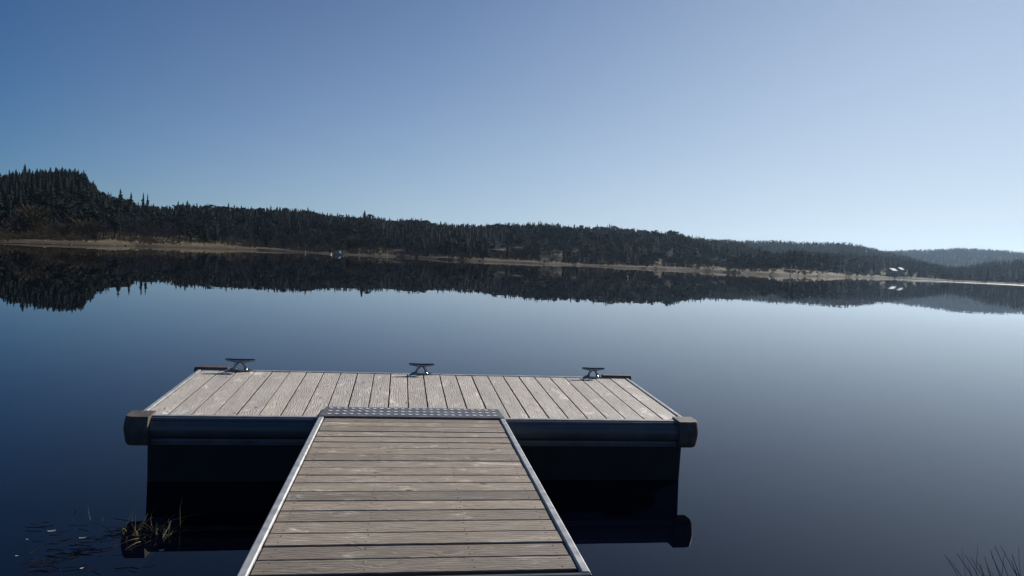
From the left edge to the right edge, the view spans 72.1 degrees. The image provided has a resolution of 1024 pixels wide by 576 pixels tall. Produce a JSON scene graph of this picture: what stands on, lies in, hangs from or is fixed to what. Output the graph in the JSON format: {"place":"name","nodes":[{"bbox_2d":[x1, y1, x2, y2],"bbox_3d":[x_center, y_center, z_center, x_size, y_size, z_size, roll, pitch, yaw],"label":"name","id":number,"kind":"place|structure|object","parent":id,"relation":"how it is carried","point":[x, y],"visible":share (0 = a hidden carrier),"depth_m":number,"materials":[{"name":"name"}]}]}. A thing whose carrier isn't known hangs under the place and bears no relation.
{"place":"outdoors","nodes":[
{"label":"outdoors","id":0,"kind":"place"},
{"bbox_2d":[0,243,1023,575],"bbox_3d":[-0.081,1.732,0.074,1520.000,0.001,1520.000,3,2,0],"label":"water","id":1,"kind":"structure","parent":0,"point":[858,427],"depth_m":10.23,"materials":[{"name":"blue liquid"}]},
{"bbox_2d":[21,518,181,574],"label":"drifting straws","id":2,"kind":"object","parent":1,"relation":"on","point":[79,552],"visible":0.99,"depth_m":3.93,"materials":[{"name":"brown plant"}]},
{"bbox_2d":[89,508,197,549],"bbox_3d":[-2.191,1.482,4.188,0.618,0.341,0.474,2,3,-20],"label":"reed clump","id":3,"kind":"object","parent":1,"relation":"in","point":[137,531],"visible":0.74,"depth_m":4.19,"materials":[{"name":"brown"}]},
{"bbox_2d":[332,251,343,254],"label":"cabin boat","id":4,"kind":"object","parent":1,"relation":"on","point":[337,253],"visible":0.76,"depth_m":253.47,"materials":[{"name":"white paint"}]},
{"bbox_2d":[123,358,697,481],"bbox_3d":[-0.761,1.254,6.107,4.289,0.918,1.722,2,5,-9],"label":"floating pontoon","id":5,"kind":"object","parent":1,"relation":"on","point":[214,424],"visible":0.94,"depth_m":5.59,"materials":[{"name":"grey wood"}]},
{"bbox_2d":[237,407,591,575],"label":"gangway","id":6,"kind":"object","parent":5,"relation":"on","point":[382,491],"visible":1,"depth_m":3.52,"materials":[{"name":"grey"}]},
{"bbox_2d":[858,277,1023,285],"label":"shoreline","id":7,"kind":"structure","parent":1,"relation":"on","point":[943,281],"depth_m":389.14,"materials":[{"name":"grey sand"}]},
{"bbox_2d":[945,545,1020,575],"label":"grass tuft","id":8,"kind":"object","parent":1,"relation":"on","point":[987,565],"visible":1,"depth_m":3.00,"materials":[{"name":"plant"}]},
{"bbox_2d":[0,190,1023,284],"bbox_3d":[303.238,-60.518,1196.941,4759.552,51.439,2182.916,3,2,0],"label":"hills","id":9,"kind":"structure","parent":0,"point":[218,245],"depth_m":302.62,"materials":[{"name":"green plant"}]},
{"bbox_2d":[18,222,30,234],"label":"bare tree","id":10,"kind":"object","parent":9,"relation":"on","point":[27,226],"visible":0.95,"depth_m":176.92,"materials":[{"name":"brown plant"}]},
{"bbox_2d":[15,203,52,238],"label":"bare tree","id":11,"kind":"object","parent":9,"relation":"on","point":[35,218],"visible":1,"depth_m":178.28,"materials":[{"name":"brown plant"}]},
{"bbox_2d":[73,219,103,238],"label":"bare tree","id":12,"kind":"object","parent":9,"relation":"on","point":[82,223],"visible":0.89,"depth_m":202.77,"materials":[{"name":"brown plant"}]},
{"bbox_2d":[100,221,112,237],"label":"bare tree","id":13,"kind":"object","parent":9,"relation":"on","point":[104,227],"visible":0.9,"depth_m":213.93,"materials":[{"name":"brown plant"}]},
{"bbox_2d":[112,199,126,210],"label":"pine tree","id":14,"kind":"object","parent":9,"relation":"on","point":[119,201],"visible":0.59,"depth_m":320.82,"materials":[{"name":"green plant"}]},
{"bbox_2d":[117,188,122,198],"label":"spruce tree","id":15,"kind":"object","parent":9,"relation":"on","point":[120,195],"visible":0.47,"depth_m":351.63,"materials":[{"name":"green plant"}]},
{"bbox_2d":[129,194,132,210],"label":"spruce tree","id":16,"kind":"object","parent":9,"relation":"on","point":[131,201],"visible":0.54,"depth_m":354.21,"materials":[{"name":"green plant"}]},
{"bbox_2d":[140,192,144,210],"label":"spruce tree","id":17,"kind":"object","parent":9,"relation":"on","point":[143,203],"visible":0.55,"depth_m":352.37,"materials":[{"name":"green plant"}]},
{"bbox_2d":[145,194,149,209],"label":"spruce tree","id":18,"kind":"object","parent":9,"relation":"on","point":[147,203],"visible":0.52,"depth_m":353.23,"materials":[{"name":"green plant"}]},
{"bbox_2d":[154,224,163,235],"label":"bare tree","id":19,"kind":"object","parent":9,"relation":"on","point":[160,229],"visible":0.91,"depth_m":278.31,"materials":[{"name":"brown plant"}]},
{"bbox_2d":[223,226,234,243],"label":"bare tree","id":20,"kind":"object","parent":9,"relation":"on","point":[228,230],"visible":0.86,"depth_m":332.17,"materials":[{"name":"brown plant"}]},
{"bbox_2d":[0,168,786,268],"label":"forest","id":21,"kind":"object","parent":9,"relation":"on","point":[69,195],"visible":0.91,"depth_m":354.70,"materials":[{"name":"green plant"}]},
{"bbox_2d":[0,227,1023,283],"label":"scrub","id":22,"kind":"object","parent":9,"relation":"on","point":[34,235],"visible":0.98,"depth_m":287.97,"materials":[{"name":"brown plant"}]},
{"bbox_2d":[704,238,976,279],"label":"forest","id":23,"kind":"object","parent":9,"relation":"on","point":[846,258],"visible":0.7,"depth_m":508.62,"materials":[{"name":"green plant"}]},
{"bbox_2d":[886,268,897,275],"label":"farm building","id":24,"kind":"structure","parent":9,"relation":"on","point":[891,270],"depth_m":478.22,"materials":[{"name":"metal"}]},
{"bbox_2d":[896,267,903,275],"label":"farm building","id":25,"kind":"structure","parent":9,"relation":"on","point":[900,271],"depth_m":490.66,"materials":[{"name":"metal"}]},
{"bbox_2d":[889,247,1023,267],"bbox_3d":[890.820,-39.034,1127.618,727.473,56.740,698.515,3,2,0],"label":"forest","id":26,"kind":"object","parent":9,"relation":"on","point":[966,254],"visible":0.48,"depth_m":1217.53,"materials":[{"name":"green plant"}]},
{"bbox_2d":[930,258,1023,282],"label":"forest","id":27,"kind":"object","parent":9,"relation":"on","point":[1004,270],"visible":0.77,"depth_m":497.24,"materials":[{"name":"green plant"}]},
{"bbox_2d":[0,0,1023,253],"label":"sky","id":28,"kind":"structure","parent":0,"point":[888,125],"materials":[{"name":"blue"}]}
]}

